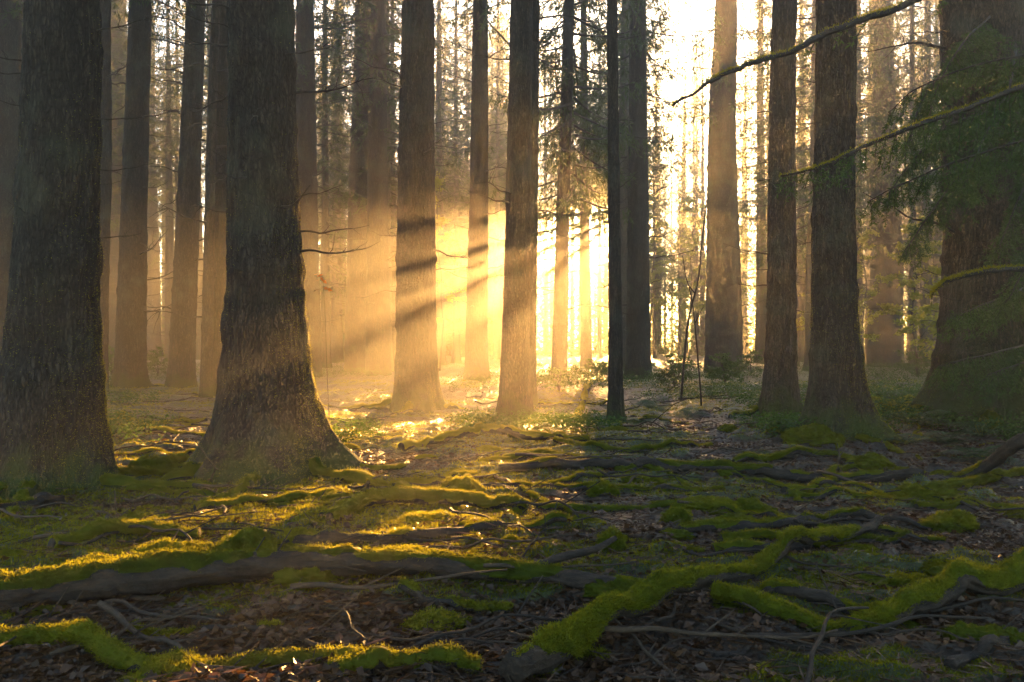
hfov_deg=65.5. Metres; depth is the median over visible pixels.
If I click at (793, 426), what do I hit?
fern
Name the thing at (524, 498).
fallen twig
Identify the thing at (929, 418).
fern
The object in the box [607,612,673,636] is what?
fallen twig
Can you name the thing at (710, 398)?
fallen twig
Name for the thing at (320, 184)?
spruce tree
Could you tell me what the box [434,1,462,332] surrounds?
spruce tree
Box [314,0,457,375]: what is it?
spruce tree
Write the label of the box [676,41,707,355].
spruce tree
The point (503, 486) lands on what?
fallen twig
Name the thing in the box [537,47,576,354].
spruce tree
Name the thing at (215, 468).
dead stem
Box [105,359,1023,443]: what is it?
ground cover
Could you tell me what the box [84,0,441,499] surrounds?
spruce tree
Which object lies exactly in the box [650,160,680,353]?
spruce tree
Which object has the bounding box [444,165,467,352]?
spruce tree
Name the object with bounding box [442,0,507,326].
spruce tree
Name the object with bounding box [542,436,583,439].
fallen twig
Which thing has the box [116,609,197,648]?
fallen twig
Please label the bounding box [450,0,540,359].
spruce tree
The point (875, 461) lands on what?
moss cushion
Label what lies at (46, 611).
fallen twig
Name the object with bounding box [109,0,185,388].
spruce tree
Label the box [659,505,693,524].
moss mound
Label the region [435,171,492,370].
young beech
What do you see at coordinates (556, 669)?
moss mound
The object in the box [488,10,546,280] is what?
spruce tree
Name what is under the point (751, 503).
moss cushion
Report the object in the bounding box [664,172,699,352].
spruce tree
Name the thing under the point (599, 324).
spruce tree
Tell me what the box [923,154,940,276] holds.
spruce tree
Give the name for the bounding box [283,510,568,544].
surface root
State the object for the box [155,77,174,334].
spruce tree
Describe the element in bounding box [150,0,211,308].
spruce tree
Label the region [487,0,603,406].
spruce tree
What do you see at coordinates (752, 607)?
fallen twig
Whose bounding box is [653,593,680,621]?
fallen twig
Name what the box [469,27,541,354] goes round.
spruce tree
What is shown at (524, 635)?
fallen twig
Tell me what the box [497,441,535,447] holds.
fallen twig
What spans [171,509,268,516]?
fallen twig
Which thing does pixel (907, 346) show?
spruce tree
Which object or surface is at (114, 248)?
spruce tree
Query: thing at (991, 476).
fallen branch
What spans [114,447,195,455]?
surface root
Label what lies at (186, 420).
fallen branch
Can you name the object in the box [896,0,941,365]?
spruce tree
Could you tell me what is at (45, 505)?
fallen twig
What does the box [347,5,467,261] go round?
spruce tree
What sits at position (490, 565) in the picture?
fallen twig
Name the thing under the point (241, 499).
fallen branch
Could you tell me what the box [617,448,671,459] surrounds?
fallen twig
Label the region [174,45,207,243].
spruce tree
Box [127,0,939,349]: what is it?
sky
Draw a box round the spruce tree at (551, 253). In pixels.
[538,60,592,351]
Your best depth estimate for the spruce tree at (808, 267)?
30.09 m
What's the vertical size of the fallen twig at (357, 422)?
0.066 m
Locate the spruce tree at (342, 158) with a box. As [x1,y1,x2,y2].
[316,4,350,344]
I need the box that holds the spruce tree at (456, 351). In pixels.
[434,0,505,363]
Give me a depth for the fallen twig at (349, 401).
15.77 m
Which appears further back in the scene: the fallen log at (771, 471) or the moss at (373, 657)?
the fallen log at (771, 471)
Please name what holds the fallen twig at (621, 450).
on the ground at (448, 372)
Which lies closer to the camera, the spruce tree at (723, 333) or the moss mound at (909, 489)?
the moss mound at (909, 489)
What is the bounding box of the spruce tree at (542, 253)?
[537,152,555,309]
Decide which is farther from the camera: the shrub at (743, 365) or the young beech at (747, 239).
the young beech at (747, 239)
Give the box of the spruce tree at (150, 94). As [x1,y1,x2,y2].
[111,11,175,171]
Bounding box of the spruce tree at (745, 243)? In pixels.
[703,25,807,301]
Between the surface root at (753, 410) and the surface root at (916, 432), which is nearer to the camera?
the surface root at (916, 432)
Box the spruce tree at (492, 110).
[462,14,553,309]
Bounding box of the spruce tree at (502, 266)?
[487,135,544,347]
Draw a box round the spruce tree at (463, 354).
[434,11,502,356]
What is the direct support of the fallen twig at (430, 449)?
on the ground at (448, 372)
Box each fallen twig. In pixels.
[0,508,60,517]
[0,598,48,625]
[0,608,49,646]
[17,583,131,626]
[19,489,99,509]
[22,590,186,622]
[33,501,76,508]
[33,504,224,539]
[49,595,236,655]
[58,512,202,545]
[65,599,218,620]
[94,607,191,614]
[96,508,160,518]
[97,600,242,668]
[102,600,201,627]
[105,511,229,541]
[112,435,175,441]
[112,494,208,502]
[113,434,193,450]
[116,505,206,542]
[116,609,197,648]
[117,426,203,432]
[131,529,291,601]
[131,639,295,675]
[138,510,182,519]
[142,397,196,402]
[142,487,202,505]
[157,662,313,678]
[162,408,208,411]
[166,474,221,480]
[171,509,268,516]
[179,524,283,531]
[183,444,196,447]
[191,423,208,425]
[192,475,327,491]
[195,494,271,512]
[209,504,264,525]
[228,630,352,654]
[247,481,342,493]
[271,600,440,640]
[276,485,383,508]
[281,534,400,546]
[290,566,506,589]
[304,638,493,650]
[311,602,367,640]
[319,597,418,607]
[327,400,373,401]
[327,417,402,420]
[333,420,396,423]
[347,471,423,488]
[352,441,386,451]
[358,460,405,464]
[366,399,426,419]
[373,457,431,460]
[374,434,439,444]
[376,481,442,488]
[377,508,466,526]
[378,530,502,546]
[380,452,415,455]
[397,457,436,463]
[399,575,561,651]
[401,441,463,453]
[408,450,465,455]
[423,533,575,549]
[424,588,453,612]
[427,470,528,478]
[435,595,560,642]
[436,631,519,650]
[437,450,515,461]
[449,507,563,535]
[475,391,537,404]
[483,551,636,568]
[489,475,599,501]
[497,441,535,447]
[501,481,599,519]
[509,485,536,514]
[509,630,623,661]
[513,493,543,514]
[515,446,639,458]
[516,598,576,632]
[519,509,561,559]
[530,516,609,521]
[540,453,633,460]
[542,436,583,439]
[565,636,694,681]
[580,499,630,501]
[590,438,660,440]
[597,405,672,431]
[597,464,702,485]
[602,609,842,651]
[605,449,642,454]
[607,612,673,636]
[614,619,679,681]
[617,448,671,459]
[617,469,673,484]
[625,396,652,410]
[627,428,682,431]
[628,659,744,681]
[643,419,696,430]
[648,398,691,407]
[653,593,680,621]
[660,395,714,402]
[664,415,708,427]
[670,422,758,430]
[678,391,735,399]
[682,549,850,568]
[689,447,789,453]
[695,600,730,621]
[699,407,722,411]
[714,621,834,656]
[723,645,828,675]
[742,602,828,641]
[745,614,988,638]
[772,449,836,469]
[774,479,844,492]
[793,508,930,531]
[795,565,918,581]
[803,562,883,681]
[817,470,898,486]
[859,490,900,493]
[931,596,1023,611]
[951,611,1023,628]
[957,485,1006,491]
[960,500,1023,511]
[964,488,1023,492]
[985,440,1006,443]
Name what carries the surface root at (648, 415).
on the ground at (448, 372)
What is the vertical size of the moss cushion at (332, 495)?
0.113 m
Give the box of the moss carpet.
[0,378,1023,681]
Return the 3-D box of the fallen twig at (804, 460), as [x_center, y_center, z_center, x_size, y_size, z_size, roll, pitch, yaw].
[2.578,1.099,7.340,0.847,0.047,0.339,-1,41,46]
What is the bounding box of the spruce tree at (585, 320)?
[537,0,627,368]
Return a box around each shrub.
[108,344,113,375]
[147,346,168,375]
[536,365,595,390]
[559,358,623,380]
[642,353,719,386]
[703,352,744,382]
[720,349,763,374]
[883,345,930,375]
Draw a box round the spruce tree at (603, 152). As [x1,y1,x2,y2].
[575,18,670,318]
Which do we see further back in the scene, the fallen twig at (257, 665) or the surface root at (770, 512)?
the surface root at (770, 512)
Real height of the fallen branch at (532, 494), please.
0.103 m
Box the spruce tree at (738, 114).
[735,61,755,310]
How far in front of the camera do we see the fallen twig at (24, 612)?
3.23 m
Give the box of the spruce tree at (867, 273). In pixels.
[861,0,933,354]
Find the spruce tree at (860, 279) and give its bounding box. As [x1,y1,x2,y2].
[803,0,917,366]
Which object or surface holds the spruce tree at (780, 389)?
on the ground at (448, 372)
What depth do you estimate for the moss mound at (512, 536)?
4.25 m
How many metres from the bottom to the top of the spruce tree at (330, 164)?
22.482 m
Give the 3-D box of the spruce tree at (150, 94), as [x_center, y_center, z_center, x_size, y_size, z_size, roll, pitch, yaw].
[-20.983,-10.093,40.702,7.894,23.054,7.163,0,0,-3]
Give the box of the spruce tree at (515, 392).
[458,0,578,424]
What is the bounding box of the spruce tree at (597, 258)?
[590,171,607,349]
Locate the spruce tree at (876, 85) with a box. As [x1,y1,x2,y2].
[796,8,923,334]
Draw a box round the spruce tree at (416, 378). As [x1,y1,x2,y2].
[322,0,482,416]
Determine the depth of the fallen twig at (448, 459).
7.57 m
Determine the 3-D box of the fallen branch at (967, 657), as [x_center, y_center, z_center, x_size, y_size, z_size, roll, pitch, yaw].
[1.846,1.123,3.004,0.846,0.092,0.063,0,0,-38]
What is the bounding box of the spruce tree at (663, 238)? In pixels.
[647,10,668,290]
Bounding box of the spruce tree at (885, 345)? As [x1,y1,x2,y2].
[856,0,938,367]
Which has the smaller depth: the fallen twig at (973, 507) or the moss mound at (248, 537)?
the moss mound at (248, 537)
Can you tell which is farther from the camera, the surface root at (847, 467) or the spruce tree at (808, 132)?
the spruce tree at (808, 132)
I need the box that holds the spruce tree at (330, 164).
[315,29,350,309]
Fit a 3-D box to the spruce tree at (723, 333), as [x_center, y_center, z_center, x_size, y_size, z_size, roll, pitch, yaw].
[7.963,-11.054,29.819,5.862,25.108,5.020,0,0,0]
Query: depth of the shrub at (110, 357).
25.38 m
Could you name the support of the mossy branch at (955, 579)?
on the ground at (448, 372)
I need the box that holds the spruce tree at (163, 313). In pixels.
[156,71,174,348]
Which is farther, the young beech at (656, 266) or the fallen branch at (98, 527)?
the young beech at (656, 266)
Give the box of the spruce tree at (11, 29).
[0,0,23,351]
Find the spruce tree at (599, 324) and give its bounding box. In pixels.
[547,25,618,357]
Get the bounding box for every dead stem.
[109,490,116,509]
[195,441,218,481]
[680,200,706,400]
[687,281,702,405]
[837,443,843,463]
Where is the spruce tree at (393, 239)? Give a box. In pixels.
[318,1,464,365]
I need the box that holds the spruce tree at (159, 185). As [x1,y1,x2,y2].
[155,69,174,214]
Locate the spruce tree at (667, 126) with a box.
[647,59,687,352]
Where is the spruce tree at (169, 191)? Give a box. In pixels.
[113,0,207,361]
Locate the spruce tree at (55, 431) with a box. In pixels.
[0,0,214,515]
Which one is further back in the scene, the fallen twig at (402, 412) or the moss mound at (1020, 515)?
the fallen twig at (402, 412)
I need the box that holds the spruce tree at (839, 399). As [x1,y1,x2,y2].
[758,0,922,459]
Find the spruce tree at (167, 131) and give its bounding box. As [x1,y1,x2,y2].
[153,2,211,318]
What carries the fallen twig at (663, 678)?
on the ground at (448, 372)
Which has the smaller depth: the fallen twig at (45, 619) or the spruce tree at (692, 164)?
the fallen twig at (45, 619)
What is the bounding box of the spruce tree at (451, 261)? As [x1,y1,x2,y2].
[442,154,464,345]
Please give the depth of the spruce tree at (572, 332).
59.87 m
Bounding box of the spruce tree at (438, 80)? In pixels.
[396,0,497,364]
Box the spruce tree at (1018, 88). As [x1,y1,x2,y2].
[669,0,1023,303]
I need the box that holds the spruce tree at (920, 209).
[902,20,933,350]
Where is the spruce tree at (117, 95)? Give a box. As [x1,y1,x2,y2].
[110,0,182,338]
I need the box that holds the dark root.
[953,433,1023,478]
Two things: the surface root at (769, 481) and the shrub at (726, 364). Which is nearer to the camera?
the surface root at (769, 481)
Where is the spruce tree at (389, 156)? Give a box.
[314,0,498,371]
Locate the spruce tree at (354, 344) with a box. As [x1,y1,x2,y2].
[295,0,435,372]
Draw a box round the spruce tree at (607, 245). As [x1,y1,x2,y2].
[594,106,607,332]
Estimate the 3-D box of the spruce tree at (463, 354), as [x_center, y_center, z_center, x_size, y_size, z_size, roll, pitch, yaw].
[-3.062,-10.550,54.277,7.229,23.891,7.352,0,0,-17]
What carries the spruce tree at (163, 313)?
on the ground at (448, 372)
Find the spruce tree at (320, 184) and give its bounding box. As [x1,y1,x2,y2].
[316,50,346,305]
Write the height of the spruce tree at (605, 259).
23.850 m
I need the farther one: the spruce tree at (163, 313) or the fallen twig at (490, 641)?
the spruce tree at (163, 313)
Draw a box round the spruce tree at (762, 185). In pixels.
[736,0,895,364]
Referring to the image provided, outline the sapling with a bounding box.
[314,274,331,420]
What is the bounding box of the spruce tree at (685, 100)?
[662,70,706,341]
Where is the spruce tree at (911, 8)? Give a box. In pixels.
[857,0,940,367]
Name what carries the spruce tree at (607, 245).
on the ground at (448, 372)
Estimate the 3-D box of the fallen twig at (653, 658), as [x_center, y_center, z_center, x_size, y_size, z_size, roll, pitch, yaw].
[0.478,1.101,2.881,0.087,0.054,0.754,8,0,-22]
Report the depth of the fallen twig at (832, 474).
6.37 m
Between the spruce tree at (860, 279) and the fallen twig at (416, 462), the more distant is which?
the spruce tree at (860, 279)
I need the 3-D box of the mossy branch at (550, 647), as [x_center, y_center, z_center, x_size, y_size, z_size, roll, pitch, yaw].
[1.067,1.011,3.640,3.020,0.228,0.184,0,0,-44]
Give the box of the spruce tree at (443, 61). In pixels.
[434,12,464,355]
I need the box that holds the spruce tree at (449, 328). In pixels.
[444,225,464,352]
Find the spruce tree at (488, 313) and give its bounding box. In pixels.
[488,202,493,355]
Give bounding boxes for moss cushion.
[0,548,25,556]
[24,604,66,622]
[120,511,163,520]
[136,504,156,510]
[160,602,182,613]
[270,565,341,590]
[278,542,299,549]
[318,491,348,501]
[343,443,361,451]
[414,454,438,459]
[447,467,468,471]
[453,519,475,525]
[472,445,503,455]
[502,507,523,515]
[567,514,602,522]
[582,574,642,596]
[588,534,634,544]
[601,425,627,430]
[612,581,639,591]
[614,463,643,472]
[659,527,695,540]
[708,469,732,477]
[710,600,760,615]
[715,511,757,519]
[717,423,738,431]
[734,497,778,511]
[846,573,891,587]
[854,461,871,469]
[856,454,895,470]
[898,620,930,630]
[924,469,953,475]
[925,487,963,501]
[928,564,1004,596]
[936,620,1009,646]
[983,623,1023,646]
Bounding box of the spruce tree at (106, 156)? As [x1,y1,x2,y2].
[100,0,161,391]
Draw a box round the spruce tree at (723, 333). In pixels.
[652,0,802,372]
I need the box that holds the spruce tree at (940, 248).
[898,0,942,358]
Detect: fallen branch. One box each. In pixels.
[45,516,201,549]
[108,416,207,424]
[126,617,284,639]
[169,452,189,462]
[193,487,336,510]
[202,642,365,670]
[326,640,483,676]
[366,469,477,488]
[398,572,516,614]
[477,447,612,461]
[490,471,572,514]
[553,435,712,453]
[572,380,592,421]
[596,532,708,552]
[718,525,843,541]
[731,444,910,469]
[752,575,888,615]
[872,393,917,403]
[922,466,1023,488]
[943,627,1023,671]
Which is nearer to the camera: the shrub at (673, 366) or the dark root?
the dark root
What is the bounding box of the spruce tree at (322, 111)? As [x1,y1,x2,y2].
[205,1,354,330]
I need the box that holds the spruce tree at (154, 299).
[147,1,174,357]
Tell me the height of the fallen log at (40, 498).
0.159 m
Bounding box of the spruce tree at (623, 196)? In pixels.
[540,0,714,370]
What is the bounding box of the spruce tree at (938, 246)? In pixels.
[909,226,942,280]
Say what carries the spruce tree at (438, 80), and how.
on the ground at (448, 372)
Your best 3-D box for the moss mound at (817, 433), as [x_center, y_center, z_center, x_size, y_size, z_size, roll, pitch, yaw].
[3.120,0.977,8.231,0.679,0.279,0.621,0,0,0]
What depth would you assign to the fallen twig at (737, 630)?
2.90 m
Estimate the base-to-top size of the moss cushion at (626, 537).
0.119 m
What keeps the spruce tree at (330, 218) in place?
on the ground at (448, 372)
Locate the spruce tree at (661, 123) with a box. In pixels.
[572,0,707,332]
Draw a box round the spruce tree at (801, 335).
[750,0,811,361]
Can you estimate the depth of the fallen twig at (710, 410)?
12.60 m
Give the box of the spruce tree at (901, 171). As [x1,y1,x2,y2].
[862,1,919,318]
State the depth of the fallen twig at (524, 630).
3.02 m
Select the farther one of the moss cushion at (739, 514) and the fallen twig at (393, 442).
the fallen twig at (393, 442)
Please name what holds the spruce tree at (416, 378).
on the ground at (448, 372)
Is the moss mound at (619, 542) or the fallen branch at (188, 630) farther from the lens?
the moss mound at (619, 542)
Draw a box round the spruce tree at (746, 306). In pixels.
[736,68,755,354]
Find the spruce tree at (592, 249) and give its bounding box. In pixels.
[571,112,607,346]
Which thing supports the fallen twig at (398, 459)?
on the ground at (448, 372)
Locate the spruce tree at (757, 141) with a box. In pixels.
[736,0,875,282]
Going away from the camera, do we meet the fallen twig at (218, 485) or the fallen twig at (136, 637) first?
the fallen twig at (136, 637)
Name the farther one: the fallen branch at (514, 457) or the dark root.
the fallen branch at (514, 457)
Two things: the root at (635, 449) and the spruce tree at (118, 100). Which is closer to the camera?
the root at (635, 449)
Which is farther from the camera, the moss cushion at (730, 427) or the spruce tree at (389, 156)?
the spruce tree at (389, 156)
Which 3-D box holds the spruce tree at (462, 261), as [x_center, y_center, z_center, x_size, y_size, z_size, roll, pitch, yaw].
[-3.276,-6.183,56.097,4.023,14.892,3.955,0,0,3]
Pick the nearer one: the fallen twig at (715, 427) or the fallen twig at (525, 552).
the fallen twig at (525, 552)
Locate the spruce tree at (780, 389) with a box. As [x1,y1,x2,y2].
[723,0,815,415]
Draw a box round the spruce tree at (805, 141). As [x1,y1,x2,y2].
[796,75,809,241]
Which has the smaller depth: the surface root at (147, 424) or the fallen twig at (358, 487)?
the fallen twig at (358, 487)
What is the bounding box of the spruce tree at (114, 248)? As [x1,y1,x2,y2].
[108,0,174,363]
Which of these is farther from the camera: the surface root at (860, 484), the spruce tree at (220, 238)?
the spruce tree at (220, 238)
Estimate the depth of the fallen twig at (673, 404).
14.18 m
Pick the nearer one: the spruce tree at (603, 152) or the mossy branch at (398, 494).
the mossy branch at (398, 494)
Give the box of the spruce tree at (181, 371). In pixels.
[122,0,210,388]
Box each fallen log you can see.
[0,491,64,512]
[0,536,672,611]
[498,455,923,482]
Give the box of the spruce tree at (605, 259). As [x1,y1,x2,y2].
[591,75,607,351]
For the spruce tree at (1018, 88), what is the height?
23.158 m
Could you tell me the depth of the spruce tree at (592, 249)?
74.92 m
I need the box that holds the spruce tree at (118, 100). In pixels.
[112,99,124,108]
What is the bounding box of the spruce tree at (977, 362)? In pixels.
[857,0,1023,436]
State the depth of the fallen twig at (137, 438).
8.63 m
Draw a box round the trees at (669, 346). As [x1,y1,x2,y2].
[160,242,919,356]
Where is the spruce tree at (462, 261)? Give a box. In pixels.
[446,153,469,340]
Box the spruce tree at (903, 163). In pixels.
[862,0,938,313]
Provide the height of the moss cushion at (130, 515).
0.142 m
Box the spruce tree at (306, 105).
[294,0,396,376]
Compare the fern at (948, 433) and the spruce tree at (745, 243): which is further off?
the spruce tree at (745, 243)
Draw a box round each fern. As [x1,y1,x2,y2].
[527,422,567,432]
[621,416,658,426]
[635,400,658,405]
[640,401,671,410]
[658,420,678,424]
[668,407,710,418]
[697,392,732,398]
[730,414,758,423]
[764,419,799,430]
[881,409,951,424]
[882,433,936,444]
[915,428,991,443]
[926,435,967,444]
[946,421,1017,438]
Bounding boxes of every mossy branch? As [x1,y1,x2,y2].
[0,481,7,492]
[0,616,176,673]
[323,483,530,519]
[397,422,590,451]
[498,515,882,681]
[706,577,899,632]
[825,547,1023,643]
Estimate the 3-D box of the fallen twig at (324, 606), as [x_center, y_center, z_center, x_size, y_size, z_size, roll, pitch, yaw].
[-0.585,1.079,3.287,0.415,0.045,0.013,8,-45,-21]
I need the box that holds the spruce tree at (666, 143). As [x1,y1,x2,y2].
[648,85,676,321]
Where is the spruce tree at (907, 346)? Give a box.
[894,4,933,358]
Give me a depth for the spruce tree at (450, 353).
57.23 m
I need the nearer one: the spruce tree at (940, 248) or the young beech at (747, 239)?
the spruce tree at (940, 248)
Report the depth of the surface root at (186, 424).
10.96 m
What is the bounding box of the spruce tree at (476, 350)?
[394,0,540,381]
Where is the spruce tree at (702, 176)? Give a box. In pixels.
[672,46,711,355]
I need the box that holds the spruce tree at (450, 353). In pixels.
[445,184,462,355]
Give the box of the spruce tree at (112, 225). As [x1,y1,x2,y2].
[110,19,126,258]
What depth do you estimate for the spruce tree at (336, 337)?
42.39 m
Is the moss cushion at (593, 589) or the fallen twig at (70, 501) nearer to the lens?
the moss cushion at (593, 589)
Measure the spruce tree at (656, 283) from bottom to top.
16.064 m
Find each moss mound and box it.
[63,551,123,564]
[116,645,215,681]
[119,453,179,477]
[130,536,215,553]
[213,524,282,551]
[382,543,435,552]
[393,509,459,523]
[397,605,472,632]
[438,472,489,492]
[499,531,528,545]
[527,664,567,680]
[575,643,610,660]
[585,478,620,497]
[595,525,627,550]
[618,473,665,484]
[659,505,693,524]
[668,494,746,515]
[779,423,843,446]
[839,542,879,552]
[867,489,889,495]
[882,571,930,586]
[888,481,939,501]
[918,508,979,533]
[918,556,951,574]
[997,504,1023,520]
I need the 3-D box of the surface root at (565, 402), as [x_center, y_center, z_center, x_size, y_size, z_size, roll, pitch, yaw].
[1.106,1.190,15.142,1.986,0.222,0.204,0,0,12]
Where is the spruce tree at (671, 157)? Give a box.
[662,88,690,349]
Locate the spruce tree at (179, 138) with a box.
[156,5,207,241]
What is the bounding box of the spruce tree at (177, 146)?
[149,1,207,326]
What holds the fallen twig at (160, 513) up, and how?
on the ground at (448, 372)
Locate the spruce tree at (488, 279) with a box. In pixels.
[460,208,502,344]
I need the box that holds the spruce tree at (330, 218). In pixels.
[317,111,346,323]
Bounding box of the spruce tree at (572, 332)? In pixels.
[538,51,607,355]
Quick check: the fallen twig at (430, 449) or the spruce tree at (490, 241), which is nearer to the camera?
the fallen twig at (430, 449)
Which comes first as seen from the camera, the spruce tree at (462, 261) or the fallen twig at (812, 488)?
the fallen twig at (812, 488)
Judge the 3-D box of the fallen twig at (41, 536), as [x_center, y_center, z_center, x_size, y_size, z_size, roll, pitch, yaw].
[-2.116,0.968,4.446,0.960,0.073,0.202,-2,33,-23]
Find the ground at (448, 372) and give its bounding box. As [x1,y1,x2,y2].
[0,352,1023,681]
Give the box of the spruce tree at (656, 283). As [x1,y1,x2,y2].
[649,128,680,357]
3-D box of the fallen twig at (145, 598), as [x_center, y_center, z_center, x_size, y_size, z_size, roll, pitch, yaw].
[-1.267,1.102,3.745,0.962,0.385,0.054,-2,-34,-32]
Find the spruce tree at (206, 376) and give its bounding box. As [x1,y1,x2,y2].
[149,0,227,397]
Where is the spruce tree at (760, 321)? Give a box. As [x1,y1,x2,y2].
[736,0,806,363]
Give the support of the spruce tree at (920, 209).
on the ground at (448, 372)
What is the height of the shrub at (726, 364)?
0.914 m
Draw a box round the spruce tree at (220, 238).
[143,0,227,396]
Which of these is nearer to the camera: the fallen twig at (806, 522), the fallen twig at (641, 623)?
the fallen twig at (641, 623)
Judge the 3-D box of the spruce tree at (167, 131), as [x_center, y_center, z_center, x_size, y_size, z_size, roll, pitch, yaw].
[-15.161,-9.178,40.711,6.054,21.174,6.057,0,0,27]
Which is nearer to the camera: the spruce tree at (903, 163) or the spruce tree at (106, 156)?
the spruce tree at (106, 156)
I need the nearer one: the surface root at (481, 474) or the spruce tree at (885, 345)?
the surface root at (481, 474)
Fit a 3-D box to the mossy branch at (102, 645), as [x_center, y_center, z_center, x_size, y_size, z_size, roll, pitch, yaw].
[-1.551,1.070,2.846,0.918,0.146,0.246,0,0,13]
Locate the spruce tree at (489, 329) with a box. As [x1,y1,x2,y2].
[449,132,504,354]
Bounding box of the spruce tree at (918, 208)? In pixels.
[916,191,941,248]
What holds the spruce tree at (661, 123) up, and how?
on the ground at (448, 372)
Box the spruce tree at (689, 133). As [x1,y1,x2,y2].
[552,1,692,330]
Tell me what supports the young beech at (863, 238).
on the ground at (448, 372)
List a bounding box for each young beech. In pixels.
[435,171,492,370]
[649,193,673,341]
[668,196,706,359]
[690,196,755,311]
[796,254,805,330]
[856,227,889,343]
[858,215,941,375]
[894,266,941,359]
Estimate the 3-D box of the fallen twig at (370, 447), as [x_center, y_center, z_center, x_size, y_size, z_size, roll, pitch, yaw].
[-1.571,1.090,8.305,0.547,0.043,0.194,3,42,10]
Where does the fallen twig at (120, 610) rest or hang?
on the ground at (448, 372)
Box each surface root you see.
[108,415,206,425]
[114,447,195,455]
[118,423,208,428]
[126,483,344,507]
[140,426,203,435]
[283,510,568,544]
[448,479,725,492]
[461,472,516,478]
[502,449,694,487]
[536,498,680,511]
[538,399,606,404]
[547,459,636,483]
[630,413,691,424]
[678,505,934,532]
[684,500,945,541]
[710,528,936,553]
[725,467,803,502]
[728,405,757,418]
[780,458,857,493]
[787,485,979,509]
[818,479,1001,509]
[826,464,925,472]
[892,423,923,444]
[913,495,1023,509]
[964,482,1023,489]
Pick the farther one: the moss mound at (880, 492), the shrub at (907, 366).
the shrub at (907, 366)
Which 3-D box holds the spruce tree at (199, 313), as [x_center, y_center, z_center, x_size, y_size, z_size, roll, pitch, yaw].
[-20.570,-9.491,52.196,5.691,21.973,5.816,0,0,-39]
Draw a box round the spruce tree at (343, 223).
[316,10,398,331]
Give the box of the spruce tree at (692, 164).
[679,53,706,351]
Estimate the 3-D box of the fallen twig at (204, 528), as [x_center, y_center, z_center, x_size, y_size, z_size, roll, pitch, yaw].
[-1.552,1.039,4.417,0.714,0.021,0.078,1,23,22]
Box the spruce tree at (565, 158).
[488,0,677,376]
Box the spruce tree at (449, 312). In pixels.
[443,133,492,352]
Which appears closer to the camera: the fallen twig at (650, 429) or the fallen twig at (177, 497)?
the fallen twig at (177, 497)
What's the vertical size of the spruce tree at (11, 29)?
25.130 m
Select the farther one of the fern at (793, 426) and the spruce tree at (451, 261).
the spruce tree at (451, 261)
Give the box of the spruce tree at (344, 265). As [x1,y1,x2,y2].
[319,122,349,354]
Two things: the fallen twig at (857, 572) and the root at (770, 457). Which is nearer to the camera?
the fallen twig at (857, 572)
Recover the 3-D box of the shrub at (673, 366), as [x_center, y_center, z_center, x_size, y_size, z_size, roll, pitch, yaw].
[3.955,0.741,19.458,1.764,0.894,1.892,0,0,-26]
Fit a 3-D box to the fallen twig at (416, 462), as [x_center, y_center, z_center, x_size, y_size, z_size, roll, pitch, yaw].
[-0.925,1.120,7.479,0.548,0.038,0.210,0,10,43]
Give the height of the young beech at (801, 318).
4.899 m
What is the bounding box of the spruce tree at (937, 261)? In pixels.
[900,0,942,345]
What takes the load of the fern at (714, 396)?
on the ground at (448, 372)
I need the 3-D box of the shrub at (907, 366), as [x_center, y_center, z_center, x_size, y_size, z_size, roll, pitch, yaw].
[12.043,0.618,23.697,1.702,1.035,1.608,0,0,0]
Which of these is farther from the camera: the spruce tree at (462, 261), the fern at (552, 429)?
the spruce tree at (462, 261)
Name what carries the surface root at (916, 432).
on the ground at (448, 372)
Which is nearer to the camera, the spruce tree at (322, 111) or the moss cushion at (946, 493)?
the moss cushion at (946, 493)
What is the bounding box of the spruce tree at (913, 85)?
[902,1,940,188]
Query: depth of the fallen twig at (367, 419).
12.26 m
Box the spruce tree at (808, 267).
[736,0,890,370]
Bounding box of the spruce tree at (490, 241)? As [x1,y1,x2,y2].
[488,114,506,353]
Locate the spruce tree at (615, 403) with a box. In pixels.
[582,0,675,425]
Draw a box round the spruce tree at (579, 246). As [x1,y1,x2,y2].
[547,69,601,352]
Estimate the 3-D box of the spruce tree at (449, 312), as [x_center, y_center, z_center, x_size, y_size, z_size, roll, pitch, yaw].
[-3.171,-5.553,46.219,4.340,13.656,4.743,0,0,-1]
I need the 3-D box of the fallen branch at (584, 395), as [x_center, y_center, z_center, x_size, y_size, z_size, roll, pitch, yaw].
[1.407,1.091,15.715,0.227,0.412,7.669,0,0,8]
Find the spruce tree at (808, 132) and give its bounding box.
[754,50,811,268]
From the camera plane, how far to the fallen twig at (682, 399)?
14.71 m
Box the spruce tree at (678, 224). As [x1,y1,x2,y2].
[661,150,700,356]
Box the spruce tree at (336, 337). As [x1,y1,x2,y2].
[315,0,353,362]
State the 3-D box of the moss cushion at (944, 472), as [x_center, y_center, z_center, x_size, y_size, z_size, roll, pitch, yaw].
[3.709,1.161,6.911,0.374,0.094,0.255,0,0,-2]
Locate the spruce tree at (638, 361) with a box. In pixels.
[575,0,726,379]
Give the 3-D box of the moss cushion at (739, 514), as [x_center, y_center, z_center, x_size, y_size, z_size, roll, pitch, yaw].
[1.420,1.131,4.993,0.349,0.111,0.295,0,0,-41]
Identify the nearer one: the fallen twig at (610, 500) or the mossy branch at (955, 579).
the mossy branch at (955, 579)
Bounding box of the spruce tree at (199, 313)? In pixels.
[151,32,207,359]
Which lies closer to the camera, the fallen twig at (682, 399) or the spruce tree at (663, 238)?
the fallen twig at (682, 399)
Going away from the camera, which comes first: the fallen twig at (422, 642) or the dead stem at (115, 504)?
the fallen twig at (422, 642)
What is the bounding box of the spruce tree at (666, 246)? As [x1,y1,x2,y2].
[660,172,676,349]
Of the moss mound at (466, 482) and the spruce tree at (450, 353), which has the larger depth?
the spruce tree at (450, 353)
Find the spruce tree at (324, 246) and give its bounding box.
[295,0,354,367]

